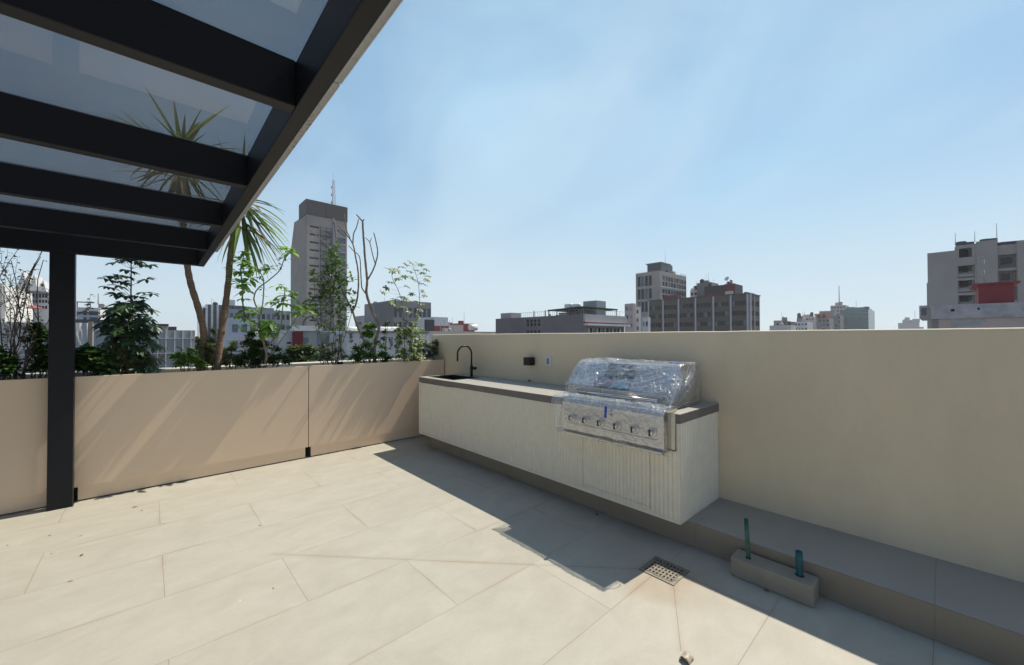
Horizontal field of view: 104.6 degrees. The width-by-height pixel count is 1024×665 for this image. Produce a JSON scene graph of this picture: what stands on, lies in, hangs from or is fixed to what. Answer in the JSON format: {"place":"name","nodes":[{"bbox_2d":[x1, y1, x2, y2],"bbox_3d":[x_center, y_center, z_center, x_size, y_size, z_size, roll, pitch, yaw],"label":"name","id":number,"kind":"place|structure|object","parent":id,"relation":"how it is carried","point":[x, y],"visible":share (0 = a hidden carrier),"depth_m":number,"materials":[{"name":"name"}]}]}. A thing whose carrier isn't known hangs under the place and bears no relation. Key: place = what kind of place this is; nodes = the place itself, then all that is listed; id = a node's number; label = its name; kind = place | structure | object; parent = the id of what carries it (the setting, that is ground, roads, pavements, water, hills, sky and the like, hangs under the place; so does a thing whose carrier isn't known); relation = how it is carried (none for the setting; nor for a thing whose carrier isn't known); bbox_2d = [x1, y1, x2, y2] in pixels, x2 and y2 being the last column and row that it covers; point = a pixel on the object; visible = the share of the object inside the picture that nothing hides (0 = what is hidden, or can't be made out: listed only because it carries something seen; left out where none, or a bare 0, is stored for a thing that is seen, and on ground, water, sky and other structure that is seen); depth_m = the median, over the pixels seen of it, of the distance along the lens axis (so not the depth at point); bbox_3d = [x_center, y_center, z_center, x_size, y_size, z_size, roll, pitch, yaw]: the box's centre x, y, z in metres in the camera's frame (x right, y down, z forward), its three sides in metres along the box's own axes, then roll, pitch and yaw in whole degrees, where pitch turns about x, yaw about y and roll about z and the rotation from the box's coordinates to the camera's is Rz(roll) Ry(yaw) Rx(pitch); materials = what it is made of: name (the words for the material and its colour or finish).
{"place":"outdoors","nodes":[
{"label":"outdoors","id":0,"kind":"place"},
{"bbox_2d":[25,305,43,322],"bbox_3d":[-31.110,-0.566,25.753,0.832,2.400,0.832,0,-1,25],"label":"parasol","id":1,"kind":"object","parent":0,"point":[33,306],"visible":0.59,"depth_m":25.74,"materials":[{"name":"red fabric"}]},
{"bbox_2d":[0,322,93,372],"bbox_3d":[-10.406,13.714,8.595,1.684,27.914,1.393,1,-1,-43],"label":"building","id":2,"kind":"structure","parent":0,"point":[84,334],"depth_m":8.51,"materials":[{"name":"concrete"}]},
{"bbox_2d":[76,301,105,319],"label":"white building","id":3,"kind":"structure","parent":0,"point":[92,314],"depth_m":66.50,"materials":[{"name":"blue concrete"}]},
{"bbox_2d":[76,319,106,330],"bbox_3d":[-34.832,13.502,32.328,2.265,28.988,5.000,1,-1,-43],"label":"flat roof","id":4,"kind":"structure","parent":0,"point":[86,321],"depth_m":30.83,"materials":[{"name":"grey concrete"}]},
{"bbox_2d":[97,293,106,309],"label":"building","id":5,"kind":"structure","parent":0,"point":[101,305],"depth_m":209.28,"materials":[{"name":"grey concrete"}]},
{"bbox_2d":[93,331,147,368],"bbox_3d":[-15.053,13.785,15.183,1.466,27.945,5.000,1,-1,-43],"label":"building","id":6,"kind":"structure","parent":0,"point":[97,340],"depth_m":13.87,"materials":[{"name":"grey concrete"}]},
{"bbox_2d":[223,318,257,364],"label":"building","id":7,"kind":"structure","parent":0,"point":[232,332],"depth_m":74.89,"materials":[{"name":"grey concrete"}]},
{"bbox_2d":[232,324,237,331],"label":"window","id":8,"kind":"structure","parent":7,"relation":"in","point":[234,329],"depth_m":74.55,"materials":[{"name":"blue glass"}]},
{"bbox_2d":[241,324,246,331],"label":"window","id":9,"kind":"structure","parent":7,"relation":"in","point":[242,325],"depth_m":75.50,"materials":[{"name":"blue glass"}]},
{"bbox_2d":[227,306,289,330],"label":"building","id":10,"kind":"structure","parent":0,"point":[267,314],"depth_m":121.89,"materials":[{"name":"grey concrete"}]},
{"bbox_2d":[290,180,347,330],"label":"office tower","id":11,"kind":"structure","parent":0,"point":[309,246],"depth_m":182.74,"materials":[{"name":"concrete"}]},
{"bbox_2d":[337,230,344,236],"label":"window","id":12,"kind":"structure","parent":11,"relation":"in","point":[338,233],"depth_m":187.65,"materials":[{"name":"grey glass"}]},
{"bbox_2d":[337,238,344,243],"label":"window","id":13,"kind":"structure","parent":11,"relation":"in","point":[338,239],"depth_m":187.93,"materials":[{"name":"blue glass"}]},
{"bbox_2d":[355,316,363,330],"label":"building","id":14,"kind":"structure","parent":0,"point":[360,320],"depth_m":157.44,"materials":[{"name":"white concrete"}]},
{"bbox_2d":[364,297,430,330],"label":"building","id":15,"kind":"structure","parent":0,"point":[384,310],"depth_m":81.60,"materials":[{"name":"grey concrete"}]},
{"bbox_2d":[417,317,452,330],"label":"building","id":16,"kind":"structure","parent":0,"point":[429,323],"depth_m":60.32,"materials":[{"name":"grey concrete"}]},
{"bbox_2d":[448,322,462,330],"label":"building","id":17,"kind":"structure","parent":0,"point":[457,327],"depth_m":65.08,"materials":[{"name":"grey concrete"}]},
{"bbox_2d":[423,323,495,359],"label":"building","id":18,"kind":"structure","parent":0,"point":[446,331],"depth_m":40.75,"materials":[{"name":"grey concrete"}]},
{"bbox_2d":[450,321,477,331],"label":"building","id":19,"kind":"structure","parent":0,"point":[470,327],"depth_m":69.42,"materials":[{"name":"red brick"}]},
{"bbox_2d":[0,435,997,664],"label":"terrace floor","id":20,"kind":"structure","parent":0,"point":[416,550],"depth_m":2.48,"materials":[{"name":"tile"}]},
{"bbox_2d":[0,378,47,514],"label":"planter box","id":21,"kind":"object","parent":20,"relation":"on","point":[23,439],"visible":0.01,"depth_m":3.53,"materials":[{"name":"beige paint"}]},
{"bbox_2d":[0,345,28,379],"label":"shrub","id":22,"kind":"object","parent":21,"relation":"on","point":[9,365],"visible":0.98,"depth_m":3.59,"materials":[{"name":"green plant"}]},
{"bbox_2d":[19,321,48,378],"bbox_3d":[-4.472,0.188,3.771,0.309,0.590,0.247,1,-1,-43],"label":"shrub","id":23,"kind":"object","parent":21,"relation":"on","point":[40,365],"visible":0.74,"depth_m":3.73,"materials":[{"name":"green plant"}]},
{"bbox_2d":[0,248,93,379],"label":"twiggy shrub","id":24,"kind":"object","parent":21,"relation":"on","point":[14,333],"visible":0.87,"depth_m":3.66,"materials":[{"name":"green plant"}]},
{"bbox_2d":[74,366,307,500],"bbox_3d":[-3.548,1.018,4.603,2.038,1.180,0.500,1,-1,-43],"label":"planter box","id":25,"kind":"object","parent":20,"relation":"on","point":[136,431],"visible":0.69,"depth_m":4.26,"materials":[{"name":"beige paint"}]},
{"bbox_2d":[75,342,119,375],"bbox_3d":[-4.166,0.287,3.939,0.415,0.393,0.301,1,-1,-43],"label":"heart leaf plant","id":26,"kind":"object","parent":25,"relation":"on","point":[88,358],"visible":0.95,"depth_m":3.90,"materials":[{"name":"green plant"}]},
{"bbox_2d":[90,259,166,374],"bbox_3d":[-4.048,-0.161,4.214,0.593,1.256,0.538,1,-1,-43],"label":"umbrella tree","id":27,"kind":"object","parent":25,"relation":"on","point":[125,330],"visible":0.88,"depth_m":4.13,"materials":[{"name":"green plant"}]},
{"bbox_2d":[104,343,155,374],"bbox_3d":[-3.962,0.295,4.112,0.420,0.386,0.236,1,-1,-43],"label":"shrub","id":28,"kind":"object","parent":25,"relation":"on","point":[124,356],"visible":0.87,"depth_m":4.08,"materials":[{"name":"green plant"}]},
{"bbox_2d":[147,344,167,372],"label":"grassy plant","id":29,"kind":"object","parent":25,"relation":"on","point":[149,371],"visible":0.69,"depth_m":4.31,"materials":[{"name":"green plant"}]},
{"bbox_2d":[97,84,245,370],"bbox_3d":[-3.831,-1.100,4.493,1.256,3.139,1.069,0,-1,-8],"label":"palm tree","id":30,"kind":"object","parent":25,"relation":"on","point":[179,184],"visible":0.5,"depth_m":4.50,"materials":[{"name":"green plant"}]},
{"bbox_2d":[167,346,209,371],"bbox_3d":[-3.616,0.319,4.435,0.389,0.340,0.230,1,-1,-43],"label":"flowering shrub","id":31,"kind":"object","parent":25,"relation":"on","point":[188,356],"visible":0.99,"depth_m":4.41,"materials":[{"name":"green plant"}]},
{"bbox_2d":[196,327,217,370],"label":"feathery shrub","id":32,"kind":"object","parent":25,"relation":"on","point":[209,353],"visible":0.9,"depth_m":4.66,"materials":[{"name":"green plant"}]},
{"bbox_2d":[222,340,238,369],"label":"feathery shrub","id":33,"kind":"object","parent":25,"relation":"on","point":[231,348],"visible":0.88,"depth_m":4.78,"materials":[{"name":"green plant"}]},
{"bbox_2d":[183,134,289,369],"bbox_3d":[-3.402,-0.966,4.896,1.202,2.881,1.214,1,-1,-43],"label":"palm tree","id":34,"kind":"object","parent":25,"relation":"on","point":[248,241],"visible":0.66,"depth_m":4.76,"materials":[{"name":"green plant"}]},
{"bbox_2d":[232,330,291,368],"bbox_3d":[-3.133,0.228,4.983,0.674,0.538,0.326,1,-1,-43],"label":"round shrub","id":35,"kind":"object","parent":25,"relation":"on","point":[254,350],"visible":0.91,"depth_m":4.88,"materials":[{"name":"green plant"}]},
{"bbox_2d":[224,246,318,363],"bbox_3d":[-2.932,-0.333,4.878,1.056,1.449,0.508,1,-1,-43],"label":"soft leaved tree","id":36,"kind":"object","parent":25,"relation":"on","point":[266,328],"visible":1,"depth_m":4.81,"materials":[{"name":"green plant"}]},
{"bbox_2d":[0,0,402,511],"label":"pergola","id":37,"kind":"object","parent":20,"relation":"on","point":[298,94],"visible":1,"depth_m":1.86,"materials":[{"name":"metal"}]},
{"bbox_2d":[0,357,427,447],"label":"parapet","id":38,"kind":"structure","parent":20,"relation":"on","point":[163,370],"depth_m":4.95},
{"bbox_2d":[308,360,443,455],"bbox_3d":[-2.036,1.031,5.989,2.049,1.180,0.500,1,-1,-43],"label":"planter box","id":39,"kind":"object","parent":20,"relation":"on","point":[350,406],"visible":0.8,"depth_m":5.59,"materials":[{"name":"beige metal"}]},
{"bbox_2d":[311,312,349,364],"bbox_3d":[-2.495,0.106,5.470,0.561,0.788,0.238,1,-1,-43],"label":"yellowing shrub","id":40,"kind":"object","parent":39,"relation":"on","point":[328,353],"visible":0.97,"depth_m":5.47,"materials":[{"name":"green plant"}]},
{"bbox_2d":[303,241,359,363],"bbox_3d":[-2.477,-0.401,5.455,0.776,1.682,0.480,1,-1,-43],"label":"glossy shrub","id":41,"kind":"object","parent":39,"relation":"on","point":[329,290],"visible":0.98,"depth_m":5.43,"materials":[{"name":"green plant"}]},
{"bbox_2d":[311,214,379,362],"bbox_3d":[-2.236,-0.552,5.591,0.506,2.148,0.982,-1,-1,41],"label":"bare tree","id":42,"kind":"object","parent":39,"relation":"on","point":[368,301],"visible":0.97,"depth_m":5.65,"materials":[{"name":"grey plant"}]},
{"bbox_2d":[346,322,394,363],"bbox_3d":[-2.110,0.173,5.937,0.741,0.666,0.298,1,-1,-43],"label":"leafy shrub","id":43,"kind":"object","parent":39,"relation":"on","point":[369,334],"visible":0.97,"depth_m":5.87,"materials":[{"name":"green plant"}]},
{"bbox_2d":[379,321,391,358],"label":"shrub","id":44,"kind":"object","parent":39,"relation":"on","point":[384,331],"visible":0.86,"depth_m":6.12,"materials":[{"name":"green plant"}]},
{"bbox_2d":[380,260,431,360],"bbox_3d":[-1.615,-0.317,6.159,0.838,1.668,0.466,1,-1,-43],"label":"variegated umbrella tree","id":45,"kind":"object","parent":39,"relation":"on","point":[414,353],"visible":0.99,"depth_m":6.13,"materials":[{"name":"green plant"}]},
{"bbox_2d":[416,339,438,359],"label":"silvery shrub","id":46,"kind":"object","parent":39,"relation":"on","point":[430,347],"visible":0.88,"depth_m":6.59,"materials":[{"name":"green plant"}]},
{"bbox_2d":[639,556,689,585],"bbox_3d":[1.009,1.575,2.628,0.230,0.006,0.240,1,-1,-43],"label":"floor drain","id":47,"kind":"object","parent":20,"relation":"on","point":[670,573],"visible":1,"depth_m":2.62,"materials":[{"name":"metal"}]},
{"bbox_2d":[429,437,1023,664],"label":"tiled ledge","id":48,"kind":"object","parent":20,"relation":"on","point":[976,612],"visible":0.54,"depth_m":2.34,"materials":[{"name":"grey tile"}]},
{"bbox_2d":[419,374,718,524],"bbox_3d":[0.216,1.022,4.530,0.744,0.804,3.792,1,-1,-43],"label":"kitchen counter","id":49,"kind":"object","parent":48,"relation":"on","point":[516,423],"visible":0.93,"depth_m":3.70,"materials":[{"name":"beige stone"}]},
{"bbox_2d":[420,382,450,441],"bbox_3d":[-1.037,1.056,5.366,0.028,0.694,0.773,1,-1,-43],"label":"cabinet door","id":50,"kind":"structure","parent":49,"relation":"in","point":[435,399],"depth_m":5.33,"materials":[{"name":"beige wood"}]},
{"bbox_2d":[428,375,477,385],"bbox_3d":[-0.829,0.729,5.608,0.434,0.196,0.644,1,-1,-43],"label":"kitchen sink","id":51,"kind":"object","parent":49,"relation":"in","point":[454,377],"visible":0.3,"depth_m":5.81,"materials":[{"name":"black metal"}]},
{"bbox_2d":[457,345,476,376],"bbox_3d":[-0.656,0.406,5.681,0.329,0.457,0.072,0,-1,-35],"label":"kitchen faucet","id":52,"kind":"object","parent":49,"relation":"on","point":[472,368],"visible":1,"depth_m":5.72,"materials":[{"name":"black metal"}]},
{"bbox_2d":[583,437,649,505],"bbox_3d":[0.854,1.117,3.304,0.028,0.459,0.638,1,-1,-43],"label":"cabinet door","id":53,"kind":"structure","parent":49,"relation":"in","point":[624,472],"depth_m":3.27,"materials":[{"name":"beige wood"}]},
{"bbox_2d":[562,359,699,454],"bbox_3d":[0.994,0.580,3.500,0.816,0.621,1.083,1,-1,-43],"label":"barbecue grill","id":54,"kind":"object","parent":49,"relation":"on","point":[629,432],"visible":0.98,"depth_m":3.27,"materials":[{"name":"metal"}]},
{"bbox_2d":[558,358,699,455],"bbox_3d":[1.014,0.577,3.492,0.844,0.684,1.133,1,-1,-43],"label":"plastic wrap","id":55,"kind":"object","parent":54,"relation":"on","point":[669,406],"visible":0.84,"depth_m":3.24,"materials":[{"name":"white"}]},
{"bbox_2d":[432,327,1023,582],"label":"parapet wall","id":56,"kind":"structure","parent":20,"relation":"on","point":[912,440],"depth_m":2.71,"materials":[{"name":"beige paint"}]},
{"bbox_2d":[523,357,534,365],"bbox_3d":[0.219,0.363,5.006,0.105,0.100,0.110,1,-1,-43],"label":"wall lamp","id":57,"kind":"object","parent":56,"relation":"attached to","point":[529,361],"visible":1,"depth_m":4.97,"materials":[{"name":"black metal"}]},
{"bbox_2d":[545,356,551,365],"bbox_3d":[0.441,0.351,4.830,0.016,0.120,0.100,1,-1,-43],"label":"power outlet","id":58,"kind":"object","parent":56,"relation":"attached to","point":[548,360],"visible":1,"depth_m":4.82,"materials":[{"name":"white plastic"}]},
{"bbox_2d":[731,549,818,607],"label":"pipe plinth","id":59,"kind":"structure","parent":20,"relation":"on","point":[778,578],"depth_m":2.41,"materials":[{"name":"concrete"}]},
{"bbox_2d":[744,518,750,558],"bbox_3d":[1.522,1.332,2.561,0.042,0.254,0.031,0,-1,-9],"label":"pipe stub","id":60,"kind":"object","parent":59,"relation":"on","point":[746,529],"visible":1,"depth_m":2.55,"materials":[{"name":"green plastic"}]},
{"bbox_2d":[795,550,803,577],"bbox_3d":[1.724,1.384,2.375,0.046,0.144,0.046,1,-1,-43],"label":"pipe stub","id":61,"kind":"object","parent":59,"relation":"on","point":[799,562],"visible":1,"depth_m":2.36,"materials":[{"name":"teal plastic"}]},
{"bbox_2d":[0,0,1023,335],"label":"sky","id":62,"kind":"structure","parent":0,"point":[534,156],"materials":[{"name":"blue"}]},
{"bbox_2d":[496,300,630,333],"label":"building","id":63,"kind":"structure","parent":0,"point":[593,321],"depth_m":74.36,"materials":[{"name":"grey concrete"}]},
{"bbox_2d":[545,306,617,315],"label":"terrace canopy","id":64,"kind":"object","parent":63,"relation":"on","point":[579,308],"visible":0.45,"depth_m":73.75,"materials":[{"name":"metal"}]},
{"bbox_2d":[625,303,635,331],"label":"building","id":65,"kind":"structure","parent":0,"point":[630,311],"depth_m":145.33,"materials":[{"name":"grey concrete"}]},
{"bbox_2d":[636,307,640,331],"bbox_3d":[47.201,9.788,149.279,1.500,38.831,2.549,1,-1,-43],"label":"building","id":66,"kind":"structure","parent":0,"point":[638,319],"depth_m":148.50,"materials":[{"name":"white concrete"}]},
{"bbox_2d":[642,317,649,331],"bbox_3d":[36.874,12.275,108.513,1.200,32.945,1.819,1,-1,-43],"label":"building","id":67,"kind":"structure","parent":0,"point":[645,324],"depth_m":108.19,"materials":[{"name":"white concrete"}]},
{"bbox_2d":[636,262,686,331],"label":"apartment tower","id":68,"kind":"structure","parent":0,"point":[658,280],"depth_m":175.69,"materials":[{"name":"concrete"}]},
{"bbox_2d":[649,288,651,298],"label":"window","id":69,"kind":"structure","parent":68,"relation":"in","point":[650,289],"depth_m":173.25,"materials":[{"name":"grey glass"}]},
{"bbox_2d":[679,651,693,664],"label":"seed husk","id":70,"kind":"object","parent":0,"point":[688,656],"visible":1,"depth_m":1.89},
{"bbox_2d":[690,281,696,296],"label":"building","id":71,"kind":"structure","parent":0,"point":[693,291],"depth_m":188.23,"materials":[{"name":"white concrete"}]},
{"bbox_2d":[647,292,760,331],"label":"office building","id":72,"kind":"structure","parent":0,"point":[726,312],"depth_m":149.50,"materials":[{"name":"grey concrete"}]},
{"bbox_2d":[697,279,717,296],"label":"building","id":73,"kind":"structure","parent":0,"point":[702,284],"depth_m":180.00,"materials":[{"name":"grey concrete"}]},
{"bbox_2d":[704,277,742,295],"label":"building","id":74,"kind":"structure","parent":0,"point":[730,287],"depth_m":166.64,"materials":[{"name":"grey concrete"}]},
{"bbox_2d":[770,322,795,329],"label":"building","id":75,"kind":"structure","parent":0,"point":[782,326],"depth_m":204.10,"materials":[{"name":"grey concrete"}]},
{"bbox_2d":[797,313,802,321],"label":"building","id":76,"kind":"structure","parent":0,"point":[799,317],"depth_m":307.61,"materials":[{"name":"grey concrete"}]},
{"bbox_2d":[795,317,812,329],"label":"building","id":77,"kind":"structure","parent":0,"point":[803,325],"depth_m":272.55,"materials":[{"name":"white concrete"}]},
{"bbox_2d":[803,312,818,329],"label":"building","id":78,"kind":"structure","parent":0,"point":[810,317],"depth_m":285.69,"materials":[{"name":"grey concrete"}]},
{"bbox_2d":[830,291,848,314],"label":"tower","id":79,"kind":"structure","parent":0,"point":[838,306],"depth_m":345.48,"materials":[{"name":"grey concrete"}]},
{"bbox_2d":[840,306,874,329],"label":"glass building","id":80,"kind":"structure","parent":0,"point":[859,317],"depth_m":304.64,"materials":[{"name":"grey glass"}]},
{"bbox_2d":[898,317,923,328],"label":"building","id":81,"kind":"structure","parent":0,"point":[907,323],"depth_m":637.47,"materials":[{"name":"grey concrete"}]},
{"bbox_2d":[927,223,1023,328],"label":"apartment block","id":82,"kind":"structure","parent":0,"point":[953,275],"depth_m":80.37,"materials":[{"name":"concrete"}]},
{"bbox_2d":[960,295,968,301],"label":"window","id":83,"kind":"structure","parent":82,"relation":"in","point":[966,300],"depth_m":81.12,"materials":[{"name":"black glass"}]},
{"bbox_2d":[959,247,971,257],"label":"window","id":84,"kind":"structure","parent":82,"relation":"in","point":[969,250],"depth_m":80.26,"materials":[{"name":"black glass"}]},
{"bbox_2d":[959,265,971,271],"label":"window","id":85,"kind":"structure","parent":82,"relation":"in","point":[969,268],"depth_m":80.89,"materials":[{"name":"black glass"}]},
{"bbox_2d":[959,280,971,285],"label":"window","id":86,"kind":"structure","parent":82,"relation":"in","point":[970,281],"depth_m":80.94,"materials":[{"name":"black glass"}]},
{"bbox_2d":[1001,257,1011,264],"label":"window","id":87,"kind":"structure","parent":82,"relation":"in","point":[1008,260],"depth_m":77.82,"materials":[{"name":"black glass"}]},
{"bbox_2d":[1001,273,1011,279],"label":"window","id":88,"kind":"structure","parent":82,"relation":"in","point":[1008,276],"depth_m":77.81,"materials":[{"name":"black glass"}]},
{"bbox_3d":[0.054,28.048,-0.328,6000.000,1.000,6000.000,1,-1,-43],"label":"city ground","id":89,"kind":"structure","parent":0,"visible":0},
{"bbox_2d":[0,283,32,322],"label":"white apartments","id":90,"kind":"structure","parent":89,"relation":"on","point":[3,313],"depth_m":38.00,"materials":[{"name":"white concrete"}]},
{"bbox_2d":[17,272,76,322],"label":"white apartments","id":91,"kind":"structure","parent":89,"relation":"on","point":[44,312],"depth_m":45.98,"materials":[{"name":"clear concrete"}]},
{"bbox_2d":[148,330,194,367],"bbox_3d":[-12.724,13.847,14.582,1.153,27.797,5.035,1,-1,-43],"label":"building","id":92,"kind":"structure","parent":89,"relation":"on","point":[172,340],"depth_m":12.91,"materials":[{"name":"concrete"}]},
{"bbox_2d":[195,336,199,356],"bbox_3d":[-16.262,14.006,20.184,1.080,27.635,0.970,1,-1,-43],"label":"tree","id":93,"kind":"object","parent":89,"relation":"on","point":[197,340],"visible":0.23,"depth_m":20.25,"materials":[{"name":"green plant"}]},
{"bbox_2d":[207,344,231,365],"bbox_3d":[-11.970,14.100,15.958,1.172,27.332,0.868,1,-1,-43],"label":"tree","id":94,"kind":"object","parent":89,"relation":"on","point":[223,353],"visible":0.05,"depth_m":16.11,"materials":[{"name":"green plant"}]},
{"bbox_2d":[197,300,244,343],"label":"glass offices","id":95,"kind":"structure","parent":89,"relation":"on","point":[211,312],"depth_m":120.57,"materials":[{"name":"grey glass"}]},
{"bbox_2d":[239,327,276,363],"bbox_3d":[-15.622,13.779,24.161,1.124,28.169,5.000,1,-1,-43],"label":"white annex","id":96,"kind":"object","parent":89,"relation":"on","point":[242,338],"visible":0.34,"depth_m":22.76,"materials":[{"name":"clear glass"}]},
{"bbox_2d":[282,343,318,362],"bbox_3d":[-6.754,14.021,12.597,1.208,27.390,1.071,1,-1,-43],"label":"tree","id":97,"kind":"object","parent":89,"relation":"on","point":[296,352],"visible":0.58,"depth_m":12.64,"materials":[{"name":"green plant"}]},
{"bbox_2d":[273,316,342,362],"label":"white house","id":98,"kind":"structure","parent":89,"relation":"on","point":[303,335],"depth_m":22.61,"materials":[{"name":"clear paint"}]},
{"bbox_2d":[315,349,336,361],"bbox_3d":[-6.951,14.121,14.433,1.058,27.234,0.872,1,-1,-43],"label":"tree","id":99,"kind":"object","parent":89,"relation":"on","point":[320,351],"visible":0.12,"depth_m":14.36,"materials":[{"name":"green plant"}]},
{"bbox_2d":[329,327,429,360],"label":"building","id":100,"kind":"structure","parent":89,"relation":"on","point":[352,335],"depth_m":23.09,"materials":[{"name":"paint"}]},
{"bbox_2d":[774,316,790,324],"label":"building","id":101,"kind":"structure","parent":89,"relation":"on","point":[777,322],"depth_m":214.39,"materials":[{"name":"grey concrete"}]},
{"bbox_2d":[814,311,836,329],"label":"building","id":102,"kind":"structure","parent":89,"relation":"on","point":[825,320],"depth_m":288.48,"materials":[{"name":"grey concrete"}]},
{"bbox_2d":[834,315,843,329],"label":"building","id":103,"kind":"structure","parent":89,"relation":"on","point":[838,322],"depth_m":297.13,"materials":[{"name":"grey concrete"}]},
{"bbox_2d":[919,302,1023,328],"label":"peeling building","id":104,"kind":"structure","parent":89,"relation":"on","point":[999,315],"depth_m":29.33,"materials":[{"name":"white paint"}]},
{"bbox_2d":[969,253,1020,303],"bbox_3d":[43.030,-3.975,33.680,5.500,5.804,5.256,1,-1,-43],"label":"roof cabin","id":105,"kind":"object","parent":104,"relation":"on","point":[995,292],"visible":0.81,"depth_m":33.13,"materials":[{"name":"red paint"}]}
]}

